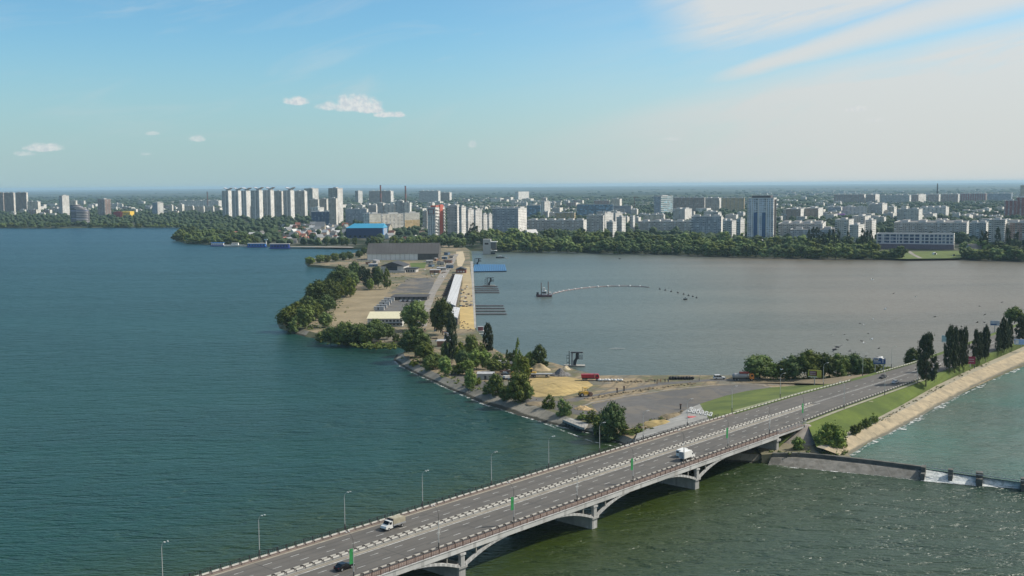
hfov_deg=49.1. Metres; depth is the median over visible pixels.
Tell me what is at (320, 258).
tree
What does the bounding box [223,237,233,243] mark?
tree
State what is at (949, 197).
apartment block
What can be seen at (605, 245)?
tree
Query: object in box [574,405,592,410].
debris pile
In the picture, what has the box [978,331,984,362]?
poplar tree
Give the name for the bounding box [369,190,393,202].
apartment block
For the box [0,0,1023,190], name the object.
sky
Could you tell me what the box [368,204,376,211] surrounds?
apartment block
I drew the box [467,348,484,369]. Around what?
tree
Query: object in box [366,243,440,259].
long hall
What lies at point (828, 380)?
junction track
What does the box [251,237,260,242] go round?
tree
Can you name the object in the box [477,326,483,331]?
shed
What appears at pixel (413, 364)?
bush
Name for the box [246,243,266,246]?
house barge
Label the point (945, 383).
path
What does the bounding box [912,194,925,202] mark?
apartment block
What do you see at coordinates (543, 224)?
apartment block
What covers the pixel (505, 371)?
site clutter
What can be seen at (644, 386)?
side road
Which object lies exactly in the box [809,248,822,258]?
tree
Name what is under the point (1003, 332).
poplar tree
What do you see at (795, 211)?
apartment block
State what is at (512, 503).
street lamp
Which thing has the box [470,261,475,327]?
quay edge
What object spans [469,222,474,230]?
poplar tree
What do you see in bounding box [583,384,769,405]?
kerb
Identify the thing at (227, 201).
tower block
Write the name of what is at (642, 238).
tree
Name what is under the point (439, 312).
tree
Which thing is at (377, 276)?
tree
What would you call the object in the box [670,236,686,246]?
tree
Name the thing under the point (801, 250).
tree
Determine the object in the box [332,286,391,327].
dirt field
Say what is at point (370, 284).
tree
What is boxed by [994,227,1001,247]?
poplar tree
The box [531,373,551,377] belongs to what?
flatbed trailer
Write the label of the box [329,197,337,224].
apartment block
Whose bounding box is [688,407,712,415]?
ground lettering
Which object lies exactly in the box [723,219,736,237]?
apartment block
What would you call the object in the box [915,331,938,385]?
poplar tree
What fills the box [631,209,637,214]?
apartment block
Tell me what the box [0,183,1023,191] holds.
hills
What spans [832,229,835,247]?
poplar tree
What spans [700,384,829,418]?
lawn
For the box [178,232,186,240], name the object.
tree
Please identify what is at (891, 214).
apartment block
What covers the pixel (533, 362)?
bush
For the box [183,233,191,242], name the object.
tree
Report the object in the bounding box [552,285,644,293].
floating pipeline
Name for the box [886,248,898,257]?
tree
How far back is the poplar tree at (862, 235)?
1516.13 m
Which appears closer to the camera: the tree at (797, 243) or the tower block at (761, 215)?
the tree at (797, 243)
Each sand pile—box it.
[531,363,549,371]
[531,380,580,393]
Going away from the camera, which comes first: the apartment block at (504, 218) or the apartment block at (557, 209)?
the apartment block at (504, 218)
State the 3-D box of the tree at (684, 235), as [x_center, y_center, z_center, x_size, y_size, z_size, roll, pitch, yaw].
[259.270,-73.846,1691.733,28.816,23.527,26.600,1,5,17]
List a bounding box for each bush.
[288,313,302,332]
[314,332,325,342]
[392,333,399,341]
[409,358,417,366]
[450,362,463,374]
[475,375,481,384]
[477,342,485,351]
[482,381,494,394]
[492,351,503,359]
[499,358,510,369]
[508,349,514,360]
[528,359,536,366]
[540,359,548,365]
[541,393,556,408]
[555,397,572,416]
[577,411,587,419]
[584,409,596,422]
[591,411,603,436]
[600,429,619,441]
[618,424,629,435]
[632,426,643,433]
[849,424,859,434]
[857,421,863,431]
[861,418,869,427]
[868,417,874,425]
[871,413,879,422]
[872,364,882,372]
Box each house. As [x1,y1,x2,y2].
[314,234,323,240]
[315,222,325,229]
[385,233,393,238]
[386,224,391,229]
[525,229,537,234]
[964,244,983,249]
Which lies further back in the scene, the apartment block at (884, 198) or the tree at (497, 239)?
the apartment block at (884, 198)
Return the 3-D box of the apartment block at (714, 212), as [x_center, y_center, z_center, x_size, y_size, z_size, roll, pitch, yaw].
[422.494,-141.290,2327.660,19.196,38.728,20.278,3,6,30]
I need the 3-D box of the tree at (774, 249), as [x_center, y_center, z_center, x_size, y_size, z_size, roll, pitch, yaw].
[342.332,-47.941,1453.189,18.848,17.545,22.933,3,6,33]
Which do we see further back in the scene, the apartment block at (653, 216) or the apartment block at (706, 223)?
the apartment block at (653, 216)
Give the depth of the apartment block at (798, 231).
1831.52 m
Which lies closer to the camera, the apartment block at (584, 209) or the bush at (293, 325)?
the bush at (293, 325)
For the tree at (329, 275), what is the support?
on the spit ground at (539, 413)
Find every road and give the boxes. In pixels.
[210,327,1021,575]
[424,254,457,325]
[449,373,603,419]
[559,379,746,401]
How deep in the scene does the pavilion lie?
1227.64 m
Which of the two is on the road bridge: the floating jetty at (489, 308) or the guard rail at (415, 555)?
the guard rail at (415, 555)
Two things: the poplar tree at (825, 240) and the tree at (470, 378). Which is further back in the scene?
the poplar tree at (825, 240)
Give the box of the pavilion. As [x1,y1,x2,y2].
[381,260,419,272]
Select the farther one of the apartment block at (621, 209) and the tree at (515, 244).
the apartment block at (621, 209)
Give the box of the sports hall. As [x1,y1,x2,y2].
[346,223,386,237]
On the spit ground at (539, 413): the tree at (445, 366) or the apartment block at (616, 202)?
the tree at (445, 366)
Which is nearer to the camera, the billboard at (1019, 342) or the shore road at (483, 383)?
the shore road at (483, 383)
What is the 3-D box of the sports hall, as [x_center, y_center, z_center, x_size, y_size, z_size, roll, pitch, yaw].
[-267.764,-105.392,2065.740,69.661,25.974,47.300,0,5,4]
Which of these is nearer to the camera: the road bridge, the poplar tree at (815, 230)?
the road bridge
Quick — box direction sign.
[873,358,885,371]
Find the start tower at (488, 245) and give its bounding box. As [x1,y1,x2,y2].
[483,239,497,253]
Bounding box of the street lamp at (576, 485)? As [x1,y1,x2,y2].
[570,462,577,500]
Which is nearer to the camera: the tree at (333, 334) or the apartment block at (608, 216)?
the tree at (333, 334)
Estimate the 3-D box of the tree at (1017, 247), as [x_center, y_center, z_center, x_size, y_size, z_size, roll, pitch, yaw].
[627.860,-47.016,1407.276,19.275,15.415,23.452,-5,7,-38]
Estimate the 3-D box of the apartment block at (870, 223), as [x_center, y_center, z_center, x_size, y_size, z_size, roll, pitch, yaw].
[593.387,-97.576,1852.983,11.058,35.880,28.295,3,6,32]
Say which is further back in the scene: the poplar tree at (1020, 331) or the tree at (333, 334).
the tree at (333, 334)
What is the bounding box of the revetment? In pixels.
[825,350,1023,454]
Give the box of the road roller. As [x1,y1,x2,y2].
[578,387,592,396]
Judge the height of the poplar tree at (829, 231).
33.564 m
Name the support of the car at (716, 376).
on the side road at (644, 386)
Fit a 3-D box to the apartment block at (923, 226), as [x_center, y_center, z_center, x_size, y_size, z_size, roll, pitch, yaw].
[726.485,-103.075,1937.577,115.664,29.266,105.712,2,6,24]
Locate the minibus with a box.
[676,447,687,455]
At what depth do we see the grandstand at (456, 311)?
792.68 m
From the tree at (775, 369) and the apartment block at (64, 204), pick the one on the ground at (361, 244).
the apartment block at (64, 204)
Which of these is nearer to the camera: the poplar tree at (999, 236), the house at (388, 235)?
the poplar tree at (999, 236)
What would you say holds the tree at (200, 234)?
on the ground at (361, 244)
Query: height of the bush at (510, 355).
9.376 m
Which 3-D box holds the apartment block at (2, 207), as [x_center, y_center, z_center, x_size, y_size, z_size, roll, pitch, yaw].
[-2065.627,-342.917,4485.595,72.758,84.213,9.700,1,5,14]
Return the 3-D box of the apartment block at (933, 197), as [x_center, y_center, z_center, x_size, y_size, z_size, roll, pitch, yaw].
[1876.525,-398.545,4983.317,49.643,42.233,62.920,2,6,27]
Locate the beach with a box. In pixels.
[290,246,353,247]
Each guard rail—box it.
[196,379,850,575]
[268,414,772,575]
[275,402,810,575]
[355,422,799,575]
[802,377,920,420]
[876,361,916,373]
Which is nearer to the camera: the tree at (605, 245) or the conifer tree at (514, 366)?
the conifer tree at (514, 366)
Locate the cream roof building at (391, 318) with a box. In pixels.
[367,311,403,325]
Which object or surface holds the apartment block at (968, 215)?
on the ground at (361, 244)
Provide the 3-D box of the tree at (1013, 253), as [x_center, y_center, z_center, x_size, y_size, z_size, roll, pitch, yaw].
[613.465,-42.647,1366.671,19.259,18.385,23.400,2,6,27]
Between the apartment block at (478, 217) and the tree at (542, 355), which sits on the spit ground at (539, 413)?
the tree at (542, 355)
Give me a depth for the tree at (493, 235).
1715.61 m
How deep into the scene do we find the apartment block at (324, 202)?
3304.73 m
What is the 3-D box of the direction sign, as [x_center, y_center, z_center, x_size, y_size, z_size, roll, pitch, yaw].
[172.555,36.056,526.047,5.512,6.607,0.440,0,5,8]
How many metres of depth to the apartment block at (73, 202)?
4018.16 m
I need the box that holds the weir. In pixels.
[768,452,1023,491]
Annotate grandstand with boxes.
[447,274,462,306]
[452,307,459,324]
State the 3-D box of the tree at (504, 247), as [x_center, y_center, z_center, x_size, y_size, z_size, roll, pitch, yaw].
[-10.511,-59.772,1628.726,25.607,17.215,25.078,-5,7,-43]
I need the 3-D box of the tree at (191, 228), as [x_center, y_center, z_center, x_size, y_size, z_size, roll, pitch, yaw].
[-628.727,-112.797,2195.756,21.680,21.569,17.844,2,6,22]
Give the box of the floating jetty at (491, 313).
[476,313,506,314]
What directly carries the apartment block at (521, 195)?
on the ground at (361, 244)
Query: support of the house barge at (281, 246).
on the water at (194, 408)
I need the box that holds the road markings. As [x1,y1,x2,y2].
[236,341,991,575]
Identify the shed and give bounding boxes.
[369,263,377,266]
[430,269,440,272]
[437,261,444,264]
[437,339,450,346]
[443,259,452,262]
[477,326,483,331]
[477,371,493,379]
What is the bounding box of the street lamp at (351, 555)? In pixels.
[346,531,354,575]
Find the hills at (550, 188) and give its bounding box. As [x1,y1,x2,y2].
[4,184,1023,193]
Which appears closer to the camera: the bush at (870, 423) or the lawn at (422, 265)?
the bush at (870, 423)
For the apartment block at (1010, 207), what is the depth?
2917.15 m
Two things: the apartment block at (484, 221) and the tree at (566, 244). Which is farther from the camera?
the apartment block at (484, 221)
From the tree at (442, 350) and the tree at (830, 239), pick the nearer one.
the tree at (442, 350)
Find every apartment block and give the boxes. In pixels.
[0,192,4,210]
[4,192,15,211]
[15,192,27,212]
[27,201,40,212]
[29,209,37,214]
[59,195,69,214]
[70,200,76,204]
[97,198,110,215]
[152,202,163,213]
[177,203,183,211]
[179,200,221,207]
[185,205,193,211]
[194,206,204,212]
[205,206,213,212]
[274,190,283,216]
[295,190,307,215]
[304,188,318,209]
[309,198,318,215]
[310,206,323,210]
[311,210,329,224]
[320,198,327,210]
[328,187,342,222]
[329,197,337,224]
[345,208,367,222]
[355,190,362,202]
[363,212,380,222]
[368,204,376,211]
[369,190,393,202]
[377,202,383,213]
[381,212,403,227]
[384,204,395,213]
[395,200,403,215]
[403,201,411,212]
[403,211,419,227]
[419,190,439,202]
[423,210,427,228]
[440,192,451,200]
[447,205,458,236]
[459,205,465,234]
[466,208,473,231]
[474,208,481,231]
[482,213,486,229]
[487,213,491,230]
[491,198,503,201]
[492,206,526,232]
[515,191,528,199]
[520,202,527,205]
[522,198,533,201]
[527,205,540,216]
[527,218,586,231]
[541,200,549,215]
[543,211,548,217]
[552,207,562,212]
[555,212,575,218]
[566,202,577,206]
[577,204,612,215]
[586,214,603,231]
[593,200,609,203]
[603,212,612,228]
[606,220,616,237]
[611,198,621,205]
[613,206,630,213]
[613,211,622,220]
[614,208,624,212]
[617,215,625,231]
[630,215,634,230]
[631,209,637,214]
[635,216,640,223]
[638,219,690,231]
[643,213,664,219]
[654,195,672,212]
[673,197,704,210]
[673,207,691,219]
[691,214,722,233]
[696,208,710,212]
[705,197,720,210]
[709,211,720,215]
[722,197,744,210]
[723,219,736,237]
[725,213,737,219]
[737,211,744,216]
[737,217,744,235]
[778,220,825,236]
[786,207,803,219]
[790,226,834,239]
[796,216,806,220]
[805,206,822,217]
[825,214,836,219]
[828,206,841,211]
[834,194,865,202]
[835,217,853,238]
[842,206,866,214]
[849,222,863,241]
[852,214,870,231]
[865,218,875,236]
[866,194,879,202]
[868,203,886,214]
[874,217,885,223]
[880,194,910,202]
[883,212,896,217]
[889,206,896,212]
[894,219,968,233]
[897,207,922,220]
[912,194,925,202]
[920,206,948,215]
[922,212,936,218]
[927,194,940,201]
[941,193,959,202]
[952,212,959,217]
[959,214,972,217]
[960,193,986,200]
[969,220,987,238]
[987,193,1012,200]
[988,217,1007,242]
[1004,199,1016,215]
[1007,219,1023,245]
[1016,196,1023,215]
[1020,185,1023,196]
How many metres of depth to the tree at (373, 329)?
678.78 m
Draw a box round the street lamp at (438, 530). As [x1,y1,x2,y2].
[431,505,439,549]
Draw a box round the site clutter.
[352,259,529,379]
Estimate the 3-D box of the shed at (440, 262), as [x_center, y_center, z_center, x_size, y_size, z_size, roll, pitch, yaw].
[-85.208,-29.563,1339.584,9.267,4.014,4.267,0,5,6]
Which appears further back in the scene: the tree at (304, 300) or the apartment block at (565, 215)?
the apartment block at (565, 215)
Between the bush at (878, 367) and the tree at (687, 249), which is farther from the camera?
the tree at (687, 249)
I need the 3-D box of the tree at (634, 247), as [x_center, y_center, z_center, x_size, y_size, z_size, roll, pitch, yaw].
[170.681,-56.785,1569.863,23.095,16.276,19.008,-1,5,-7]
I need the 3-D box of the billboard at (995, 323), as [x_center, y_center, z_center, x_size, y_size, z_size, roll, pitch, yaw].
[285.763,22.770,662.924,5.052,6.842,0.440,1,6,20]
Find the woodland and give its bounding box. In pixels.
[0,186,1023,247]
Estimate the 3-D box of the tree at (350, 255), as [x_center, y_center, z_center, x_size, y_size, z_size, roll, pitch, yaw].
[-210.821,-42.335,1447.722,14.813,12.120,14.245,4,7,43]
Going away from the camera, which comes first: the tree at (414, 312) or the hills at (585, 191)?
the tree at (414, 312)
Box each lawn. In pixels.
[410,262,425,267]
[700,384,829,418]
[808,344,1023,446]
[882,251,960,258]
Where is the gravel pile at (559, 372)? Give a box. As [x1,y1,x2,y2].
[550,368,570,376]
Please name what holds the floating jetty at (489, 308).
on the basin water at (733, 315)
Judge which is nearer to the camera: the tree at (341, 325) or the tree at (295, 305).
the tree at (341, 325)
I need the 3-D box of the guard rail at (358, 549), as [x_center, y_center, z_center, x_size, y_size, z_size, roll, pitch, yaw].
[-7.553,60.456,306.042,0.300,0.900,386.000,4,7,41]
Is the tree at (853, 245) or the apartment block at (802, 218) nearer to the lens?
the tree at (853, 245)
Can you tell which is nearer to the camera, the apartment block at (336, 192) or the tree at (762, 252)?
the tree at (762, 252)
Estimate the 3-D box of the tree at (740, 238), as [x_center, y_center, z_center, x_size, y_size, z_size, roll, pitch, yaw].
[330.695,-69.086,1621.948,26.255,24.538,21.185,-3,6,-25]
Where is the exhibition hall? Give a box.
[113,211,133,216]
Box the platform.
[562,417,587,433]
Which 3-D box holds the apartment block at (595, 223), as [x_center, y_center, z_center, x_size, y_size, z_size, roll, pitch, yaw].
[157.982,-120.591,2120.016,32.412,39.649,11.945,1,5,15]
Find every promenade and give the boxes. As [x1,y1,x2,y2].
[456,251,464,265]
[460,267,472,306]
[460,307,474,328]
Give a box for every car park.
[375,300,423,311]
[591,385,768,427]
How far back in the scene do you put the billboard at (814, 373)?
510.89 m
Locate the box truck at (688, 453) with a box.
[679,449,694,460]
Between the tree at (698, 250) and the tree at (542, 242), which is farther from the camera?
the tree at (542, 242)
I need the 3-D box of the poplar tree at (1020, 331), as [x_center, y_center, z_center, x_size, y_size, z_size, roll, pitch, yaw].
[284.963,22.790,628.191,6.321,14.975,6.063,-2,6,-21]
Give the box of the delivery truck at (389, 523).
[380,514,405,530]
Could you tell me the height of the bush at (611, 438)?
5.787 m
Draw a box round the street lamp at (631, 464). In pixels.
[627,445,633,481]
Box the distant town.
[94,188,1019,214]
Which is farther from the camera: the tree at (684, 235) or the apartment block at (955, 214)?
the apartment block at (955, 214)
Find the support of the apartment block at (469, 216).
on the ground at (361, 244)
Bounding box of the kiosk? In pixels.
[455,266,466,272]
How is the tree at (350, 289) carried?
on the spit ground at (539, 413)
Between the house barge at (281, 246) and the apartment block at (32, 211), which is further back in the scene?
the apartment block at (32, 211)
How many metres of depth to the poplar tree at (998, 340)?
585.15 m
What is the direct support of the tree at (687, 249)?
on the ground at (361, 244)
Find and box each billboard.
[808,370,820,384]
[968,357,974,366]
[990,321,999,331]
[1014,339,1023,346]
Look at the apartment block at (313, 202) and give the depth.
3427.22 m
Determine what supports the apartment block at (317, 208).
on the ground at (361, 244)
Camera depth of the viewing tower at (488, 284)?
1083.68 m
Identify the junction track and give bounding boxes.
[747,374,871,383]
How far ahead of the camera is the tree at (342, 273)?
993.55 m
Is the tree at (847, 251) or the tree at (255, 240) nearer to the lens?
the tree at (847, 251)
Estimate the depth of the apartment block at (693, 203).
3711.06 m
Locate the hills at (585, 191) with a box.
[15,187,1019,196]
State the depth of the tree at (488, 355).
576.20 m
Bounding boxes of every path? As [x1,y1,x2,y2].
[733,388,814,410]
[805,379,924,422]
[817,347,1023,448]
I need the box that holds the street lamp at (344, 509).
[344,491,350,526]
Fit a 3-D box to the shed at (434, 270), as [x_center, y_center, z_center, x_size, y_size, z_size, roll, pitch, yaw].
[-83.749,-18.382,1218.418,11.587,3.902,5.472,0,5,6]
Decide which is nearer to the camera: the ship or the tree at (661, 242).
the tree at (661, 242)
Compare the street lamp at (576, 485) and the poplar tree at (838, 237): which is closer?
the street lamp at (576, 485)
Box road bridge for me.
[202,404,815,575]
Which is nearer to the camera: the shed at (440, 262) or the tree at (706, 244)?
the shed at (440, 262)
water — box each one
[0,228,1023,575]
[471,251,1023,374]
[850,367,1023,481]
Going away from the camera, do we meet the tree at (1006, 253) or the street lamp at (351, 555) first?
the street lamp at (351, 555)
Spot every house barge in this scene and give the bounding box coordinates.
[210,242,224,245]
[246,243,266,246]
[269,243,290,248]
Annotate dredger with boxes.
[536,282,551,296]
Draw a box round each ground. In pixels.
[0,184,1022,260]
[278,245,1023,462]
[757,443,850,462]
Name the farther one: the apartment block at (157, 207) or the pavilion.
the apartment block at (157, 207)
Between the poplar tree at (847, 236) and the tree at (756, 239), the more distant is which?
the tree at (756, 239)
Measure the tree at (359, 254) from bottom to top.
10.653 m
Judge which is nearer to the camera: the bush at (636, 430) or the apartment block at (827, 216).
the bush at (636, 430)
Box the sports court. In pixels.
[391,277,435,292]
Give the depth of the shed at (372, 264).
1320.29 m
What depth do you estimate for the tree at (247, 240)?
1850.79 m
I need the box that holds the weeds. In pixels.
[307,272,988,454]
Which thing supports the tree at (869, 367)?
on the spit ground at (539, 413)
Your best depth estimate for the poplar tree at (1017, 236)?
1416.73 m
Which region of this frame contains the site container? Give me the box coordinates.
[374,306,384,309]
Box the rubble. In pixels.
[426,258,938,428]
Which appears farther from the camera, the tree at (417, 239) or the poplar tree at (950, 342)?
the tree at (417, 239)
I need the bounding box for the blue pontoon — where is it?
[473,264,506,271]
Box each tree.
[27,222,36,226]
[52,223,60,227]
[107,223,115,227]
[134,223,142,227]
[165,222,173,227]
[170,233,178,240]
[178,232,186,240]
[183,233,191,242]
[186,225,195,231]
[190,234,198,242]
[196,238,203,242]
[197,232,204,237]
[203,238,209,242]
[204,231,213,236]
[210,235,219,243]
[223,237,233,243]
[236,239,245,243]
[237,232,247,238]
[244,237,252,244]
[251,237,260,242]
[275,305,296,330]
[289,301,302,313]
[296,304,315,328]
[298,295,317,305]
[304,256,315,263]
[304,279,334,301]
[310,301,324,319]
[315,237,320,244]
[315,254,325,262]
[318,294,335,312]
[318,311,332,327]
[319,277,341,300]
[321,325,337,344]
[323,255,331,261]
[324,237,329,245]
[325,274,338,281]
[329,264,352,287]
[329,327,341,343]
[330,253,338,260]
[334,320,351,345]
[335,282,345,297]
[339,252,347,259]
[340,237,344,245]
[342,276,356,296]
[342,324,359,342]
[344,238,349,245]
[345,251,353,258]
[348,261,359,275]
[350,271,359,284]
[352,237,356,244]
[355,250,362,257]
[356,324,371,342]
[357,265,366,282]
[360,246,366,253]
[363,268,373,287]
[364,321,379,340]
[366,278,373,289]
[367,235,378,242]
[371,318,379,323]
[372,264,382,286]
[374,324,387,339]
[381,267,390,288]
[383,323,394,337]
[389,236,397,242]
[398,336,405,349]
[399,299,429,328]
[400,325,431,355]
[404,236,413,242]
[414,235,422,242]
[414,341,435,359]
[421,237,430,242]
[423,353,435,370]
[428,295,453,334]
[429,234,438,242]
[432,353,442,368]
[437,234,445,246]
[438,355,451,374]
[440,342,452,355]
[444,236,453,246]
[444,310,457,363]
[452,237,459,247]
[453,340,466,364]
[454,349,469,364]
[457,238,466,246]
[459,359,474,372]
[463,367,476,387]
[464,334,478,352]
[465,231,477,245]
[466,230,479,240]
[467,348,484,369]
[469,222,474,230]
[476,232,491,244]
[478,349,492,368]
[480,228,494,236]
[482,322,493,351]
[485,359,501,371]
[486,372,504,396]
[488,233,501,240]
[490,237,501,248]
[493,228,505,235]
[497,241,511,251]
[498,386,511,400]
[499,233,515,243]
[504,370,531,403]
[505,226,520,236]
[506,238,520,249]
[510,337,521,371]
[515,231,530,241]
[517,355,529,368]
[518,240,531,251]
[520,363,530,375]
[523,384,534,399]
[525,351,534,363]
[526,241,539,251]
[527,234,540,242]
[532,344,546,363]
[534,238,545,251]
[539,235,550,244]
[541,243,554,251]
[542,229,555,237]
[548,237,563,243]
[552,241,563,251]
[557,229,568,237]
[560,237,574,251]
[561,236,571,241]
[570,243,582,252]
[571,234,585,244]
[573,228,585,234]
[580,242,593,251]
[584,233,598,247]
[590,241,601,252]
[594,228,610,238]
[596,236,607,241]
[597,238,613,252]
[599,400,627,436]
[610,241,621,253]
[613,234,624,241]
[615,239,630,253]
[623,230,639,239]
[624,237,636,244]
[626,242,639,252]
[635,231,654,239]
[636,234,645,248]
[637,242,652,253]
[640,238,655,244]
[649,244,660,253]
[651,235,662,240]
[656,239,671,246]
[660,241,671,253]
[663,234,674,241]
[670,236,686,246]
[670,242,683,252]
[677,232,689,240]
[680,245,694,254]
[683,237,694,246]
[688,230,701,243]
[692,238,704,246]
[693,246,703,255]
[702,235,719,241]
[702,241,714,255]
[709,242,722,255]
[715,240,724,245]
[718,231,733,240]
[720,243,734,255]
[723,237,736,247]
[729,246,741,256]
[736,232,748,243]
[740,244,752,256]
[741,240,756,246]
[741,354,775,378]
[749,236,764,243]
[751,244,761,256]
[756,241,767,248]
[757,247,770,257]
[764,235,782,247]
[767,244,782,257]
[767,362,780,378]
[768,242,781,247]
[775,360,789,378]
[777,247,789,257]
[779,353,804,378]
[781,243,793,249]
[785,236,797,244]
[785,247,798,257]
[790,241,804,248]
[791,436,804,450]
[794,244,809,257]
[795,235,809,244]
[797,349,822,378]
[804,246,816,257]
[807,229,810,245]
[807,238,820,248]
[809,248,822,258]
[811,420,848,449]
[813,227,818,242]
[816,352,835,377]
[817,228,821,244]
[820,243,836,258]
[822,232,826,245]
[824,235,837,244]
[826,229,831,244]
[830,245,840,258]
[830,352,851,377]
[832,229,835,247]
[836,228,840,242]
[839,245,855,259]
[842,236,855,244]
[842,243,857,248]
[845,231,849,243]
[845,352,865,374]
[851,246,861,258]
[855,236,868,243]
[857,242,868,252]
[857,248,868,258]
[859,357,874,373]
[860,228,865,244]
[864,230,868,243]
[864,249,880,258]
[866,240,880,252]
[869,229,873,240]
[877,249,891,259]
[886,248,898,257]
[892,245,908,257]
[903,347,919,363]
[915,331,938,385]
[943,325,955,371]
[951,326,960,372]
[957,328,964,371]
[959,240,976,247]
[959,246,972,258]
[962,326,969,369]
[965,246,979,258]
[970,249,985,259]
[970,329,980,363]
[975,239,992,250]
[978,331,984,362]
[979,230,985,246]
[982,248,995,259]
[982,324,991,361]
[984,231,989,247]
[986,244,999,249]
[990,248,1005,260]
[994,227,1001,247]
[995,327,1001,350]
[998,249,1009,259]
[999,315,1008,352]
[1003,245,1018,250]
[1003,305,1023,323]
[1003,320,1010,351]
[1006,228,1011,244]
[1006,246,1018,260]
[1007,316,1013,346]
[1013,232,1020,248]
[1014,316,1023,338]
[1016,249,1023,260]
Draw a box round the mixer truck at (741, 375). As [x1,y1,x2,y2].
[732,371,753,380]
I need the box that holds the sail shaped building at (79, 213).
[70,205,89,222]
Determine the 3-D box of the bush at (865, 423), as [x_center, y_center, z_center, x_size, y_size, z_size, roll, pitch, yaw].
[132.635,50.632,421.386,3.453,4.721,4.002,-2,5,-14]
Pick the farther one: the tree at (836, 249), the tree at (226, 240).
the tree at (226, 240)
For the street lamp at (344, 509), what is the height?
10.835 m
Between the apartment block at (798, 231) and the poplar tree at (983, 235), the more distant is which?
the apartment block at (798, 231)
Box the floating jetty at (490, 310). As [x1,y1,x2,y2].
[475,310,505,311]
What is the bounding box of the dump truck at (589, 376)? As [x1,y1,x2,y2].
[581,373,598,380]
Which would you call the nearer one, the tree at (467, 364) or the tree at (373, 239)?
the tree at (467, 364)
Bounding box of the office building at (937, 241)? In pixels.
[876,232,954,249]
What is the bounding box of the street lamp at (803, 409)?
[799,393,803,422]
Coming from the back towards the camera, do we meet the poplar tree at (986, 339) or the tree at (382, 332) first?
the tree at (382, 332)
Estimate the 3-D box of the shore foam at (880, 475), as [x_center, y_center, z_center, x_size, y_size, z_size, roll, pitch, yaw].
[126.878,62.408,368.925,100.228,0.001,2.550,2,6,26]
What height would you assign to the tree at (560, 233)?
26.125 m
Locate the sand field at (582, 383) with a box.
[528,377,591,396]
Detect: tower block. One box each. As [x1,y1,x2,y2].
[222,188,231,215]
[232,188,241,216]
[241,187,251,217]
[251,187,263,218]
[263,187,274,216]
[283,187,295,217]
[427,204,445,234]
[747,195,776,237]
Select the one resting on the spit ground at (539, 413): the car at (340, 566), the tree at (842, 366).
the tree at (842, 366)
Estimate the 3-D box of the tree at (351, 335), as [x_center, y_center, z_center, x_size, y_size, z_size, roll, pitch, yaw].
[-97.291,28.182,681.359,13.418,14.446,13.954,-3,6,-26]
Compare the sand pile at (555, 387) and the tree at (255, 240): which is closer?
the sand pile at (555, 387)
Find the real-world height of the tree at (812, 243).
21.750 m
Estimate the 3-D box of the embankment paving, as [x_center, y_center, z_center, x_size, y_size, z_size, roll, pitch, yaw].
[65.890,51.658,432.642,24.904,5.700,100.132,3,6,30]
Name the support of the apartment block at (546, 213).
on the ground at (361, 244)
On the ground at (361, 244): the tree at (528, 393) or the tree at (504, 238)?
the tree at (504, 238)
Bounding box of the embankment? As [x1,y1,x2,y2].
[723,324,1016,446]
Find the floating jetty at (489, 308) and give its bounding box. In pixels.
[475,308,504,308]
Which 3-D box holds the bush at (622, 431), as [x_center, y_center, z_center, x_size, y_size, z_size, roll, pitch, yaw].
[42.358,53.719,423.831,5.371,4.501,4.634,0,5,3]
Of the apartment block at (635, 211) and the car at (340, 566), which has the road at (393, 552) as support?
the car at (340, 566)
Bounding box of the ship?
[224,243,246,246]
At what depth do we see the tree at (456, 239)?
1711.35 m
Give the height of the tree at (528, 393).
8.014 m
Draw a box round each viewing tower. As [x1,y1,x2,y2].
[483,277,494,285]
[564,351,584,366]
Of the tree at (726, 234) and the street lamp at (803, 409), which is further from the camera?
the tree at (726, 234)
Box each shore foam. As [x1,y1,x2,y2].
[394,361,614,441]
[749,462,1015,488]
[852,369,1019,454]
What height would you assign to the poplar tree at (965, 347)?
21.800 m
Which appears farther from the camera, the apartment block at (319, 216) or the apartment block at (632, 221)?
the apartment block at (319, 216)
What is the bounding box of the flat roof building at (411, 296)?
[391,294,430,299]
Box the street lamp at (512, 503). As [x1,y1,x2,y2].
[506,482,514,522]
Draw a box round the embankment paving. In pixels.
[636,404,708,439]
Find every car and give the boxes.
[333,561,354,570]
[713,374,725,379]
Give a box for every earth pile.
[526,401,541,405]
[642,420,678,430]
[658,412,680,418]
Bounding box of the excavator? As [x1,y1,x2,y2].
[503,371,512,379]
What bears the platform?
on the spit ground at (539, 413)
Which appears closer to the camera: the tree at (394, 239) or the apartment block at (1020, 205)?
the tree at (394, 239)
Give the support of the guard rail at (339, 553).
on the road at (393, 552)
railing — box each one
[182,414,718,575]
[364,431,778,575]
[777,421,805,432]
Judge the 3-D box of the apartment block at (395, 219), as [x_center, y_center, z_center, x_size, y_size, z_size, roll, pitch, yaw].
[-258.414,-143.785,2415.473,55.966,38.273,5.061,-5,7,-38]
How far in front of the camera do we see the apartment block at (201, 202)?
5172.08 m
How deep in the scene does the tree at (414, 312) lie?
728.51 m
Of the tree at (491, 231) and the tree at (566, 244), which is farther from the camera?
the tree at (491, 231)
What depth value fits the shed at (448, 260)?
1373.82 m
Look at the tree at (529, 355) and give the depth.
585.84 m
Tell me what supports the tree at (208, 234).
on the ground at (361, 244)
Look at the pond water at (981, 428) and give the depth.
417.15 m
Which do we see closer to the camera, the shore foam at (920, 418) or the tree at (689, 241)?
the shore foam at (920, 418)

